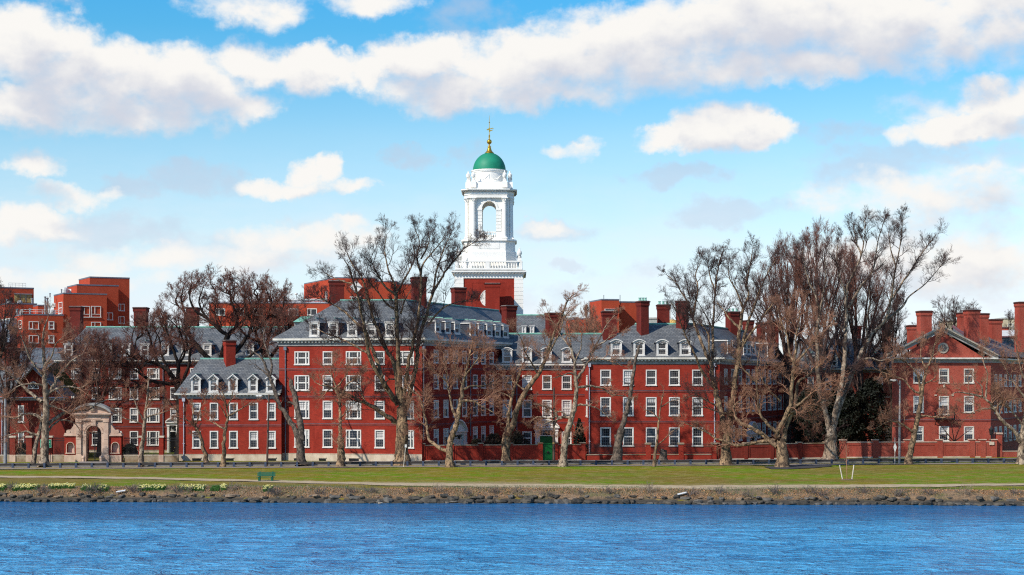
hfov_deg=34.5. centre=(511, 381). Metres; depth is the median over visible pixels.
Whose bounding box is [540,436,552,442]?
door
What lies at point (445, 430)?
window
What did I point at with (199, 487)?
daffodils
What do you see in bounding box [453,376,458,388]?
window
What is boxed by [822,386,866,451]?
evergreen
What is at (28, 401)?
brick house
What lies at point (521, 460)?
pavement
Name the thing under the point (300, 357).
window
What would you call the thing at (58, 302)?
window
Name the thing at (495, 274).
bell tower
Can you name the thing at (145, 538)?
river
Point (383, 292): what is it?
brick house
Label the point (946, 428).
window
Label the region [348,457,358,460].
basement window
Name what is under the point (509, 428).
plane tree
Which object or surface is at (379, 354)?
window
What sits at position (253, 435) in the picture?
window
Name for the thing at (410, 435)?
window
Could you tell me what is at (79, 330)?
bare tree
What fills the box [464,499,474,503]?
rock
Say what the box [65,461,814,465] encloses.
road
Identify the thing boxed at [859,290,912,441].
bare tree
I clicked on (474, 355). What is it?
window
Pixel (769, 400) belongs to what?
window
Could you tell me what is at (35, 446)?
plane tree
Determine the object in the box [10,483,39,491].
daffodils
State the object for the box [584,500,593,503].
rock
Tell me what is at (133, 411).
window
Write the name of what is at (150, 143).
sky
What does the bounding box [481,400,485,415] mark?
window
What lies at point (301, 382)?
window
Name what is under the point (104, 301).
brick house
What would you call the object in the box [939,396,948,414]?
window
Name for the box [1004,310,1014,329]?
bare tree
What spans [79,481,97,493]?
dry shrub
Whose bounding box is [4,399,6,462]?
utility pole
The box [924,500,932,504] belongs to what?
rock
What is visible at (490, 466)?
footpath
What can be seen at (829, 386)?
window
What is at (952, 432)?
shrub
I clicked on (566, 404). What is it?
window
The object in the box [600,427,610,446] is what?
window
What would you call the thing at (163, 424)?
brick house
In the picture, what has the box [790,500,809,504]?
rock
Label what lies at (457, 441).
door
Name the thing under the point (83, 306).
window
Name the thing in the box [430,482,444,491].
dry shrub
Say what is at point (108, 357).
bare tree
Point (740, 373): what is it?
window
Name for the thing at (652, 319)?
pale building
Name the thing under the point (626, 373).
window
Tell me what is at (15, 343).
bare tree
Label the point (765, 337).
bare tree
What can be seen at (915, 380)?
window
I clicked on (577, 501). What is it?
rock
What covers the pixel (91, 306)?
window
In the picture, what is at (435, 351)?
window
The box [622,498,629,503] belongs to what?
rock
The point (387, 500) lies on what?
rock
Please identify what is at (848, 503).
rock
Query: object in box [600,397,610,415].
window
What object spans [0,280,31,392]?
bare tree
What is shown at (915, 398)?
window
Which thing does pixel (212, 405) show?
window
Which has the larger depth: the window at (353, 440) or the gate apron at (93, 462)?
the window at (353, 440)
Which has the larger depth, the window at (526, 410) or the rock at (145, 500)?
the window at (526, 410)
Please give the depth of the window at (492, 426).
220.24 m
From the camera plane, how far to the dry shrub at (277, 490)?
150.90 m
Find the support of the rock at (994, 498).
on the riverbank
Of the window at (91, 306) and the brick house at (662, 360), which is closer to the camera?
the brick house at (662, 360)
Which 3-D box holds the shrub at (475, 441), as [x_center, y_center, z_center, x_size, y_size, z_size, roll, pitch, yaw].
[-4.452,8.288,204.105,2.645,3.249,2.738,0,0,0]
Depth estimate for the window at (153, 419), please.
226.07 m
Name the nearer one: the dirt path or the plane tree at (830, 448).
the dirt path
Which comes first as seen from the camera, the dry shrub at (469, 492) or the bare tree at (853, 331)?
the dry shrub at (469, 492)
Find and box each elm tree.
[99,296,203,454]
[148,263,301,357]
[228,274,309,357]
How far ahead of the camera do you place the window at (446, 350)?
206.90 m
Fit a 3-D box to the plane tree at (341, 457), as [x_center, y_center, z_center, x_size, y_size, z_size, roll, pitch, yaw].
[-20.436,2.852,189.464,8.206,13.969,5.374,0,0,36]
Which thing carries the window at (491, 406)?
in the brick house at (371, 435)
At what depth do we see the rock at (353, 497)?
149.84 m
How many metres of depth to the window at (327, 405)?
202.35 m
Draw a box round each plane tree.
[0,296,128,466]
[0,378,74,462]
[108,369,177,466]
[169,387,212,461]
[194,379,262,466]
[294,210,493,464]
[301,348,370,466]
[393,321,508,466]
[482,284,589,460]
[521,306,637,466]
[639,385,685,466]
[657,230,794,465]
[672,288,849,466]
[786,203,963,459]
[863,318,966,464]
[934,327,1023,464]
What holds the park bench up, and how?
on the lawn at (695, 475)
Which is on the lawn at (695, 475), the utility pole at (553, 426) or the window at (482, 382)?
the utility pole at (553, 426)
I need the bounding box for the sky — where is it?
[0,0,1023,355]
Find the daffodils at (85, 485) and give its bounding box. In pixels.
[80,483,109,491]
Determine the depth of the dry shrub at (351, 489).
150.74 m
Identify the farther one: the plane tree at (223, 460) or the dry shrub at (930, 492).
the plane tree at (223, 460)
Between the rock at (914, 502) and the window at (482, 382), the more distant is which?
the window at (482, 382)
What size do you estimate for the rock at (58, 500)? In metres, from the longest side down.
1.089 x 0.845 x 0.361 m
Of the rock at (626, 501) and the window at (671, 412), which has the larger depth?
the window at (671, 412)
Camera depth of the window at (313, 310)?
298.11 m
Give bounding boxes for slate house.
[516,314,565,332]
[982,330,1023,358]
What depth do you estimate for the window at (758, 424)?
229.19 m
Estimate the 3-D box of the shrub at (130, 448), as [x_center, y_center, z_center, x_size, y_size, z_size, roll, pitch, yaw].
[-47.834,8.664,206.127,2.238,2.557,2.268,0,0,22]
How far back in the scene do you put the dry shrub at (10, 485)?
153.31 m
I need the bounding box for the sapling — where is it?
[841,445,852,479]
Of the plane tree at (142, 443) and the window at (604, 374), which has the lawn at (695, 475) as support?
the plane tree at (142, 443)
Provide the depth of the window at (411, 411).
200.34 m
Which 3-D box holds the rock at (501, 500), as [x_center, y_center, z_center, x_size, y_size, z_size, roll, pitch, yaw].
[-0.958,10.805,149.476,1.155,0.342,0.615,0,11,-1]
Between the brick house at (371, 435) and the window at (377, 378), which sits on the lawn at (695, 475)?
the brick house at (371, 435)
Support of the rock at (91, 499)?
on the riverbank
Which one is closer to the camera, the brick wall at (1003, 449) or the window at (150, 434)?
the brick wall at (1003, 449)
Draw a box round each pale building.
[649,317,656,322]
[995,318,1014,329]
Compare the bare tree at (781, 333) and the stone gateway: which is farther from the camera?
the bare tree at (781, 333)
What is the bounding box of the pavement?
[109,458,993,462]
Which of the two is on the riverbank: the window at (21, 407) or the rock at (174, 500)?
the rock at (174, 500)
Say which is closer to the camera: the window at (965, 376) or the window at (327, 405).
the window at (327, 405)
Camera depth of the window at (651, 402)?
209.08 m
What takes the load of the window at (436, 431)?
in the brick house at (371, 435)
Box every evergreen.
[572,418,587,455]
[787,388,831,442]
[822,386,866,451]
[855,377,891,441]
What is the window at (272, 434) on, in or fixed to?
in the brick house at (246, 436)
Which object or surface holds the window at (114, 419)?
in the brick house at (163, 424)
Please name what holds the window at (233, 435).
in the brick house at (246, 436)
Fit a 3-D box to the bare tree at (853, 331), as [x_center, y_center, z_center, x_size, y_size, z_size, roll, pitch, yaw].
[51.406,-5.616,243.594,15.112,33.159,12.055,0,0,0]
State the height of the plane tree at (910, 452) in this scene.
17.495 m
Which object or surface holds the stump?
on the lawn at (695, 475)
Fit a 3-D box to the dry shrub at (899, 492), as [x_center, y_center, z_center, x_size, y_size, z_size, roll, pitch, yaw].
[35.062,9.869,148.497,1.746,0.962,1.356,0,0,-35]
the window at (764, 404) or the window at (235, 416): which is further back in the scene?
the window at (764, 404)
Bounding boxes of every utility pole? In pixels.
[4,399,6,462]
[553,387,554,460]
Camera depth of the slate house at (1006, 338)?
236.10 m
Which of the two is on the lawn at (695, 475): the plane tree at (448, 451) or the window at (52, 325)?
the plane tree at (448, 451)
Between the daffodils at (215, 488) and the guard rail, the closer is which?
the daffodils at (215, 488)
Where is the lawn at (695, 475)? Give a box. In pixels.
[0,453,1023,500]
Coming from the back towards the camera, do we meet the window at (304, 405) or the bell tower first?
the bell tower
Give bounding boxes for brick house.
[0,276,129,396]
[0,348,88,454]
[20,306,292,452]
[174,340,281,460]
[209,293,328,325]
[273,276,517,460]
[304,277,422,343]
[495,298,783,454]
[566,299,635,332]
[767,321,891,441]
[887,301,1023,450]
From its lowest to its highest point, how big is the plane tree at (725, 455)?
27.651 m
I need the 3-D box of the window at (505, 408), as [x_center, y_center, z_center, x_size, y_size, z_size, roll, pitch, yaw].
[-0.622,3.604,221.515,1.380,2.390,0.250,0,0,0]
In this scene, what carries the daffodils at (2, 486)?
on the riverbank
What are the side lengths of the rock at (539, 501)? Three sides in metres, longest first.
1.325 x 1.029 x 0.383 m
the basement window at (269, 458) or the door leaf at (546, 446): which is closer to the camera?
the basement window at (269, 458)
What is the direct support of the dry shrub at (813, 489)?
on the riverbank
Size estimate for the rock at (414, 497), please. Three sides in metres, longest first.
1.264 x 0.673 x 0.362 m
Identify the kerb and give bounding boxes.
[0,458,1016,466]
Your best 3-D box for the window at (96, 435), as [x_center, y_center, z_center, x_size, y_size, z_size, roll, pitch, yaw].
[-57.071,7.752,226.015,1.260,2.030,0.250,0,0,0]
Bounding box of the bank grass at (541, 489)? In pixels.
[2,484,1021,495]
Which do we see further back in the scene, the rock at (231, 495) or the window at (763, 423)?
the window at (763, 423)
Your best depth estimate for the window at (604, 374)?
209.08 m
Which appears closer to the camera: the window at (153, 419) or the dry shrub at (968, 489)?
the dry shrub at (968, 489)
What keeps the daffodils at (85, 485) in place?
on the riverbank
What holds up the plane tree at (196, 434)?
on the lawn at (695, 475)
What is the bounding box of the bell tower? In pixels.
[451,118,525,315]
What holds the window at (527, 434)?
in the brick house at (662, 360)
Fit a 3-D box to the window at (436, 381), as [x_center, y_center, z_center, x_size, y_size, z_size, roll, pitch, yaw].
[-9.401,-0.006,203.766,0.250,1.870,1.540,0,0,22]
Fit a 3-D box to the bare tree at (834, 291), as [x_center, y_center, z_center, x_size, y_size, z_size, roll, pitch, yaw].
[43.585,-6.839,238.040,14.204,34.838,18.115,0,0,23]
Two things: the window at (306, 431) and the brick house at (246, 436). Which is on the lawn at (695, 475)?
the brick house at (246, 436)
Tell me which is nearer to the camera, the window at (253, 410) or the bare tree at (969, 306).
the window at (253, 410)
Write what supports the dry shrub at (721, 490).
on the riverbank
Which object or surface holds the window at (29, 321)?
in the brick house at (104, 301)
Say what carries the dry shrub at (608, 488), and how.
on the riverbank
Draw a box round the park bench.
[257,472,275,480]
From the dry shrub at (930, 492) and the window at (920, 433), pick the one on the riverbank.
the dry shrub at (930, 492)
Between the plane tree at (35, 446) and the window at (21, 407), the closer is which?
the plane tree at (35, 446)
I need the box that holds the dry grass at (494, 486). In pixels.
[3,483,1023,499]
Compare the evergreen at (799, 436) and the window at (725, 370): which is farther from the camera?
the evergreen at (799, 436)
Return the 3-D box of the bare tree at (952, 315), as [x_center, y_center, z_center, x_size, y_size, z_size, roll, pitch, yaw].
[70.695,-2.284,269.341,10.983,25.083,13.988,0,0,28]
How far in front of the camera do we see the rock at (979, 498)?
147.05 m
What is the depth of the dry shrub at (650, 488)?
149.96 m
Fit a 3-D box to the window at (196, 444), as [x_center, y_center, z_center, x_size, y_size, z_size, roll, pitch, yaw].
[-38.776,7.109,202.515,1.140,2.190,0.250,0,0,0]
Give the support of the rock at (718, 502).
on the riverbank
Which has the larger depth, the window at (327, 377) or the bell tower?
the bell tower
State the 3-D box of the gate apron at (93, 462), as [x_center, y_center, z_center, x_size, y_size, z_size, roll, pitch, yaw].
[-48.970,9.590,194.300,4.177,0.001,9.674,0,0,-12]
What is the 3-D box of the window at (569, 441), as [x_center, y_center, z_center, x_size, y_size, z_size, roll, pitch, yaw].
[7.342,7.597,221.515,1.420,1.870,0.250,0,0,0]
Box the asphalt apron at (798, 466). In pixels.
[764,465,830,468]
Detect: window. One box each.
[18,405,23,422]
[28,382,38,388]
[29,321,38,329]
[48,321,54,329]
[58,302,62,313]
[71,368,80,378]
[83,306,89,317]
[91,306,100,317]
[91,431,97,445]
[109,387,121,399]
[111,408,121,422]
[118,316,124,323]
[129,388,137,399]
[129,408,137,422]
[130,431,137,445]
[131,368,138,378]
[146,408,159,422]
[146,431,158,445]
[147,368,159,378]
[149,387,159,399]
[170,387,175,399]
[170,408,176,416]
[192,403,200,419]
[192,431,200,448]
[192,457,200,460]
[209,431,218,448]
[210,403,218,419]
[228,431,237,448]
[229,403,237,419]
[248,403,258,419]
[248,431,258,448]
[266,403,275,419]
[266,431,275,448]
[268,457,275,460]
[294,351,309,364]
[294,375,309,390]
[294,401,309,418]
[294,429,309,447]
[307,308,316,315]
[322,351,331,364]
[322,401,332,418]
[322,429,332,447]
[323,375,332,390]
[345,430,361,447]
[346,351,361,364]
[346,375,360,390]
[346,401,361,418]
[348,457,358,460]
[374,401,384,418]
[374,430,384,447]
[375,351,384,364]
[375,375,384,390]
[400,351,413,364]
[407,401,413,419]
[408,430,413,448]
[433,350,438,363]
[433,374,439,388]
[433,400,439,417]
[434,429,438,444]
[443,350,448,363]
[443,374,448,388]
[443,400,448,417]
[443,428,448,444]
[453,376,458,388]
[453,399,457,416]
[462,351,466,363]
[462,399,467,416]
[473,351,477,364]
[473,375,477,388]
[473,399,477,416]
[473,426,477,438]
[481,353,485,364]
[481,375,485,388]
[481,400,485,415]
[481,426,485,441]
[489,352,494,364]
[489,399,494,415]
[490,425,493,434]
[502,400,511,417]
[503,375,511,388]
[522,375,531,389]
[522,400,531,417]
[522,431,531,443]
[542,375,551,389]
[542,400,551,417]
[561,375,571,389]
[562,400,571,415]
[562,431,571,443]
[585,399,587,416]
[600,370,610,385]
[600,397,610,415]
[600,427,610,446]
[623,370,631,385]
[623,397,633,415]
[623,427,633,446]
[645,370,656,385]
[645,397,656,415]
[645,427,656,446]
[669,370,679,385]
[669,397,679,415]
[669,427,679,446]
[692,370,702,385]
[692,397,702,415]
[692,427,702,446]
[724,369,727,384]
[724,396,727,411]
[739,369,741,384]
[746,369,749,384]
[746,397,749,411]
[757,423,760,438]
[762,395,765,410]
[762,422,765,437]
[768,370,771,383]
[768,395,771,410]
[768,422,771,436]
[773,396,776,409]
[778,370,781,383]
[778,395,781,409]
[807,377,813,388]
[825,377,830,389]
[913,369,923,383]
[913,396,923,412]
[916,426,923,440]
[938,343,948,352]
[938,369,949,383]
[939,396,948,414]
[939,426,948,440]
[963,369,974,383]
[964,396,973,412]
[964,426,973,440]
[1004,426,1006,436]
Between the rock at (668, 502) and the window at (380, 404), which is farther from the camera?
the window at (380, 404)
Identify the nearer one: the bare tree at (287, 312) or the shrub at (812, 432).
the shrub at (812, 432)
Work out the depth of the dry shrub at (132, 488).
152.11 m
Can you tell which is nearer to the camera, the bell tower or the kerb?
the kerb
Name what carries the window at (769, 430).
in the brick house at (662, 360)
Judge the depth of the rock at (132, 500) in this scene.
150.67 m
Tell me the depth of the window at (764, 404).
232.20 m
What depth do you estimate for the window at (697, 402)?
209.08 m
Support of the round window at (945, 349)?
in the brick house at (958, 355)
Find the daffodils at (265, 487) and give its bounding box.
[262,485,272,491]
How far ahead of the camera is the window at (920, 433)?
214.04 m
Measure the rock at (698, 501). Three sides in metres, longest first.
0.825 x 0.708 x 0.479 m
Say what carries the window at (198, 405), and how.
in the brick house at (246, 436)
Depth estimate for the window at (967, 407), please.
214.04 m
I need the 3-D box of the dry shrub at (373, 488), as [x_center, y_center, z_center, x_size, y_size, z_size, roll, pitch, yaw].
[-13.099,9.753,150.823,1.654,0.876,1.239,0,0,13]
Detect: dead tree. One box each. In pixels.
[248,319,307,465]
[610,344,640,462]
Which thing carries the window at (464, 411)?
in the brick house at (371, 435)
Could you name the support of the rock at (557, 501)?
on the riverbank
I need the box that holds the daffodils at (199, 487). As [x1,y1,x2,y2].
[177,484,206,491]
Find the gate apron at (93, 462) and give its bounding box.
[79,461,108,462]
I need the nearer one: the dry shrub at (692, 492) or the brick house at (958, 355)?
the dry shrub at (692, 492)
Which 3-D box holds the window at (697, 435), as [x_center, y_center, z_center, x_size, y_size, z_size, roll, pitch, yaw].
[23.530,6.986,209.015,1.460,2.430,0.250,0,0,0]
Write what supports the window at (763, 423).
in the brick house at (662, 360)
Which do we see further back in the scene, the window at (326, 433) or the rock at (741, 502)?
the window at (326, 433)
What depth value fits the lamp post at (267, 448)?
189.91 m
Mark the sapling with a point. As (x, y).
(846, 463)
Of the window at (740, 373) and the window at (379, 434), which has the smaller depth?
the window at (379, 434)
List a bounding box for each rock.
[52,499,63,501]
[86,497,96,501]
[127,498,136,501]
[139,498,152,501]
[168,499,179,501]
[208,498,223,501]
[225,494,237,497]
[250,499,260,502]
[329,495,340,498]
[349,496,359,498]
[352,500,366,502]
[383,497,392,502]
[400,499,411,502]
[408,496,421,499]
[420,498,439,502]
[439,493,448,497]
[447,496,458,500]
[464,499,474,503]
[496,499,507,502]
[520,498,533,502]
[533,500,546,502]
[554,499,564,503]
[562,499,570,503]
[570,498,583,503]
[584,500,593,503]
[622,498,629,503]
[663,500,675,504]
[693,499,702,503]
[714,500,723,504]
[736,500,747,504]
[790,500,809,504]
[843,502,854,504]
[876,495,887,498]
[887,497,896,500]
[911,500,919,504]
[916,496,925,499]
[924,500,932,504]
[938,502,947,505]
[945,501,955,505]
[973,503,985,505]
[975,496,983,500]
[990,496,998,500]
[993,502,1001,505]
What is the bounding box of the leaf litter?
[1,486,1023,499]
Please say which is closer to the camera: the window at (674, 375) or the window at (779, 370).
the window at (674, 375)
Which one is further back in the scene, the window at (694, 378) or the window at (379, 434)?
the window at (694, 378)
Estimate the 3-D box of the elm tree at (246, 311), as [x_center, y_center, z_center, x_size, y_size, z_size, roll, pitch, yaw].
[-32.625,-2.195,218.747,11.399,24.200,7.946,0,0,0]
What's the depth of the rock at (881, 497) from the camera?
148.07 m
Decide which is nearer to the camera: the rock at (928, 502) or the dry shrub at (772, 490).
the rock at (928, 502)
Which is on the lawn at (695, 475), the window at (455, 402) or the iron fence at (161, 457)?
the iron fence at (161, 457)
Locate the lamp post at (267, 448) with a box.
[256,394,269,465]
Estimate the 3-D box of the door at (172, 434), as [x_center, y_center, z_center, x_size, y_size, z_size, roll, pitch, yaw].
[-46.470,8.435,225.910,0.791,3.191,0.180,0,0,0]
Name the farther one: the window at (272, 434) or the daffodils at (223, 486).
the window at (272, 434)
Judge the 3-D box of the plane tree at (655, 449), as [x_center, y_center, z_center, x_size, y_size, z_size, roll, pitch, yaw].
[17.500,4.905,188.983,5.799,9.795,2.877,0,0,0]
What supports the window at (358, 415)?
in the brick house at (371, 435)
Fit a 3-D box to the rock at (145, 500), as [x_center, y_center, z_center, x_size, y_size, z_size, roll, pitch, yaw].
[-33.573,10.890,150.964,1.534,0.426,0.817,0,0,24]
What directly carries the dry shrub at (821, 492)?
on the riverbank
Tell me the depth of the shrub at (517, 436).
203.61 m
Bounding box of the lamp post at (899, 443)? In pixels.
[891,379,900,462]
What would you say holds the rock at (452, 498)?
on the riverbank
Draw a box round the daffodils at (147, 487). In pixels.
[136,484,166,490]
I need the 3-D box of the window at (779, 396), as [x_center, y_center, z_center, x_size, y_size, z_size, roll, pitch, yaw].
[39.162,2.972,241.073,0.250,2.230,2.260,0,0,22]
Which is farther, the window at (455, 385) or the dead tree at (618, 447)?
the window at (455, 385)
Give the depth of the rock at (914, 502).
146.97 m
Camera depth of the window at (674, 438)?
209.08 m
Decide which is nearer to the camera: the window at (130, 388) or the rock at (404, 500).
the rock at (404, 500)
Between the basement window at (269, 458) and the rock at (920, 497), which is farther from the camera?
the basement window at (269, 458)
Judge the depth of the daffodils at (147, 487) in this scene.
152.52 m
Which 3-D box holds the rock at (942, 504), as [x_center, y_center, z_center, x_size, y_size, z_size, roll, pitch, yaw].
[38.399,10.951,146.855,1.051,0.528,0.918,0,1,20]
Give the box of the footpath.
[0,463,1014,468]
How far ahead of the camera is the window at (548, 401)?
221.54 m
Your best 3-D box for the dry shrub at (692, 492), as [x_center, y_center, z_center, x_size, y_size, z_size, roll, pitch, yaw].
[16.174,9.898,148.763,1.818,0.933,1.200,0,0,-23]
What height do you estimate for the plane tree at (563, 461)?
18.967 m
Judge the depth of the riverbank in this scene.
149.88 m
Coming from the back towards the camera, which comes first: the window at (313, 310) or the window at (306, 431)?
the window at (313, 310)
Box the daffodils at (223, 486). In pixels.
[220,483,228,489]
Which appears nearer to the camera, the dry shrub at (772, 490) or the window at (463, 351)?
the dry shrub at (772, 490)
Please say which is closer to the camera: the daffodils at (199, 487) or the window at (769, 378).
the daffodils at (199, 487)
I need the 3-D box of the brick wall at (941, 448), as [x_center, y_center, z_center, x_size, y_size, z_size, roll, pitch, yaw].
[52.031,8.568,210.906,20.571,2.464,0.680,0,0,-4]
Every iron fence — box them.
[0,436,64,461]
[123,436,178,461]
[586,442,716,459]
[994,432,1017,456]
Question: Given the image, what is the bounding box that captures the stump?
[657,449,667,463]
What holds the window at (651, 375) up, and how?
in the brick house at (662, 360)
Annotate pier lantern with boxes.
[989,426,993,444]
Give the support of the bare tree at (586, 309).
on the lawn at (695, 475)
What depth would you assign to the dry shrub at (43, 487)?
152.07 m
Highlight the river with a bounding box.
[0,502,1023,574]
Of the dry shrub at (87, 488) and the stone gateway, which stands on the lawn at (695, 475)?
the stone gateway
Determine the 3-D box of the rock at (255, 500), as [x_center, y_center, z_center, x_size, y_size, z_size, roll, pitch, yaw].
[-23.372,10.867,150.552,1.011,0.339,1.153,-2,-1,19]
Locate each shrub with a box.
[6,481,18,488]
[17,441,25,454]
[34,484,50,493]
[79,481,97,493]
[89,481,107,493]
[123,441,137,454]
[124,482,143,492]
[166,482,185,492]
[226,482,241,490]
[263,486,276,494]
[271,486,281,494]
[346,486,356,493]
[362,484,377,492]
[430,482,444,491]
[462,489,477,496]
[469,438,482,444]
[483,433,501,443]
[488,485,499,493]
[510,429,529,443]
[510,485,521,493]
[601,485,616,494]
[641,481,657,492]
[684,486,701,496]
[709,484,725,493]
[767,483,780,494]
[796,415,825,442]
[801,485,817,492]
[813,488,827,495]
[836,438,847,458]
[856,485,868,492]
[892,487,906,496]
[922,486,937,494]
[933,418,975,440]
[955,484,972,494]
[1009,487,1021,494]
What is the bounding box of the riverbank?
[0,486,1023,505]
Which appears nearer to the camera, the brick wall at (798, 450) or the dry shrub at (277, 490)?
the dry shrub at (277, 490)
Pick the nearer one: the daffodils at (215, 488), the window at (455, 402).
the daffodils at (215, 488)
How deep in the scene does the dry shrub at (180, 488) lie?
152.13 m
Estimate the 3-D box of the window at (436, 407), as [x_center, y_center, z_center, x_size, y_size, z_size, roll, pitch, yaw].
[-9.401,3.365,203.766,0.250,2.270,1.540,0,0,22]
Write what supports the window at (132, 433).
in the brick house at (163, 424)
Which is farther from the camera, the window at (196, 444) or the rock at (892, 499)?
the window at (196, 444)
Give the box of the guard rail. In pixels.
[0,458,1016,467]
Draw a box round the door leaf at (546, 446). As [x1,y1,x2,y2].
[543,443,552,459]
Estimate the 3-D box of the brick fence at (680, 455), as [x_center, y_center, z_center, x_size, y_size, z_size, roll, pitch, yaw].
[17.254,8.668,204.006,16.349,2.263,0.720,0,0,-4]
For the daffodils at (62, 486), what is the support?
on the riverbank
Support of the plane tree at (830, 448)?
on the lawn at (695, 475)
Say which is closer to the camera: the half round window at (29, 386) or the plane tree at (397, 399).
the plane tree at (397, 399)
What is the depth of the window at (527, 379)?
221.54 m
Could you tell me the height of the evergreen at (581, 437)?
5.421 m
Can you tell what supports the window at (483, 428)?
in the brick house at (371, 435)
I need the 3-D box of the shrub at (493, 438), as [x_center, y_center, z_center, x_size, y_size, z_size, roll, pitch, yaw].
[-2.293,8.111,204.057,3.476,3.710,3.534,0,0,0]
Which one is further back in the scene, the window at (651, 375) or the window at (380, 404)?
the window at (651, 375)
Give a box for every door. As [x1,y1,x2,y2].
[170,432,175,452]
[454,438,461,444]
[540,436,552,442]
[543,443,552,459]
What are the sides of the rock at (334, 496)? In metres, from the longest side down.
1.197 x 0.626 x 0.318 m
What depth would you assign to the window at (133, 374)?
226.07 m
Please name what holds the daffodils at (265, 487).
on the riverbank
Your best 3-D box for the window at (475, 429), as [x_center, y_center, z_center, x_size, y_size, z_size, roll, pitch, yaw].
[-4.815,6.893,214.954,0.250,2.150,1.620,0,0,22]
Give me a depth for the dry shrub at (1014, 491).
147.86 m
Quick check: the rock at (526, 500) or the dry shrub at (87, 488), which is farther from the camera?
the dry shrub at (87, 488)
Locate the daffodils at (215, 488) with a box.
[209,485,220,491]
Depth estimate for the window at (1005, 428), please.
222.13 m
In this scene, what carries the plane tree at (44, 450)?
on the lawn at (695, 475)
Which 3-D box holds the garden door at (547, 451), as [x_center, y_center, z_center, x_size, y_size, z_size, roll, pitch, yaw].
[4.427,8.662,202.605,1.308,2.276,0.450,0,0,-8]
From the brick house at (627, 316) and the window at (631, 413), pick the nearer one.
the window at (631, 413)
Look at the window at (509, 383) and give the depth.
221.59 m
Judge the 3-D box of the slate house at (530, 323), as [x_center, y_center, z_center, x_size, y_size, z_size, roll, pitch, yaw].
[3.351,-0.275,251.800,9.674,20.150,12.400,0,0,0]
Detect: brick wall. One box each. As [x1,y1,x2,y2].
[423,442,585,460]
[716,441,824,458]
[839,439,997,457]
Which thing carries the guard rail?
on the lawn at (695, 475)
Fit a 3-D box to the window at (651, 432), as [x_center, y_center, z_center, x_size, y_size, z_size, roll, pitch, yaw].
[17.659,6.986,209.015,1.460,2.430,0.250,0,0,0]
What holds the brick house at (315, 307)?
on the lawn at (695, 475)
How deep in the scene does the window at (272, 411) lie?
202.55 m
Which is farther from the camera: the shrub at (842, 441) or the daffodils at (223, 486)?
the shrub at (842, 441)
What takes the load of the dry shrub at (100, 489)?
on the riverbank
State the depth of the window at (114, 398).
225.96 m
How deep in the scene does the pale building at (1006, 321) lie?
430.00 m
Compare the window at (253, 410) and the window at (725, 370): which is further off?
the window at (725, 370)
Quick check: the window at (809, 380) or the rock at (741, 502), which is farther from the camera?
the window at (809, 380)
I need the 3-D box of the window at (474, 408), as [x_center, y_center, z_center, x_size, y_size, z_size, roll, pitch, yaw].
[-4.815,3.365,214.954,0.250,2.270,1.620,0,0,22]
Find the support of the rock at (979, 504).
on the riverbank
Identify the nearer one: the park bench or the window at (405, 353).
the park bench
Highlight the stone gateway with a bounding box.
[64,403,123,461]
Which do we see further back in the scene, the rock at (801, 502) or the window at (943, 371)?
the window at (943, 371)
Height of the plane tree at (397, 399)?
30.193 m
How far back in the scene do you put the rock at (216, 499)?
150.81 m
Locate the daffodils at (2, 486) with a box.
[0,483,6,490]
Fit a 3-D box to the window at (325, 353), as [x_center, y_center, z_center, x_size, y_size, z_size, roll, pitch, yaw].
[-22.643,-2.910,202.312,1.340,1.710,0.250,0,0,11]
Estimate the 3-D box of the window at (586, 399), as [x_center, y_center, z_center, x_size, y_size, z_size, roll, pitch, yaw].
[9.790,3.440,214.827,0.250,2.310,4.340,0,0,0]
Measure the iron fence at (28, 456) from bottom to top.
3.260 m
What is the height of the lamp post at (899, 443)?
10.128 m
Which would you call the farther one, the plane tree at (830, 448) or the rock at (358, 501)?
the plane tree at (830, 448)
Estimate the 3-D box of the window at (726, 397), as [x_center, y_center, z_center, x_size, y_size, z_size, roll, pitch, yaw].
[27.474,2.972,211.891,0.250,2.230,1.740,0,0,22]
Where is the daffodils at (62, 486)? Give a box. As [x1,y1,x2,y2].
[48,482,75,488]
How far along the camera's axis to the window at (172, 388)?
226.02 m
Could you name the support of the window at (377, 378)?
in the brick house at (371, 435)
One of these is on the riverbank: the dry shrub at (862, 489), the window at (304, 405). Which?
the dry shrub at (862, 489)
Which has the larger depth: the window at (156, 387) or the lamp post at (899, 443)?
the window at (156, 387)
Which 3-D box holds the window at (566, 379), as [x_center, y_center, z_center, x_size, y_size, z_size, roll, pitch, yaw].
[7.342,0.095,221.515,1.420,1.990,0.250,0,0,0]
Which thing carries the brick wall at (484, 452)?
on the lawn at (695, 475)
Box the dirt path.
[0,476,1023,489]
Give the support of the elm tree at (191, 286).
on the lawn at (695, 475)
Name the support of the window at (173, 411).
in the brick house at (163, 424)
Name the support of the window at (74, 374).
in the brick house at (163, 424)
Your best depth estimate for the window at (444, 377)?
206.29 m
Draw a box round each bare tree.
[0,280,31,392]
[0,316,40,454]
[54,320,116,402]
[62,327,141,456]
[274,298,300,330]
[568,301,601,332]
[734,228,829,442]
[741,319,789,382]
[761,216,866,435]
[809,237,906,403]
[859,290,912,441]
[930,294,965,336]
[957,298,980,311]
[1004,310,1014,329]
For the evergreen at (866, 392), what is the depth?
231.01 m
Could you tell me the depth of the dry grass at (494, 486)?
150.92 m
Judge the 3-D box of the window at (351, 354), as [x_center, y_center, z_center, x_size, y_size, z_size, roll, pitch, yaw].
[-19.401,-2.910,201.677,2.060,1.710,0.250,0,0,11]

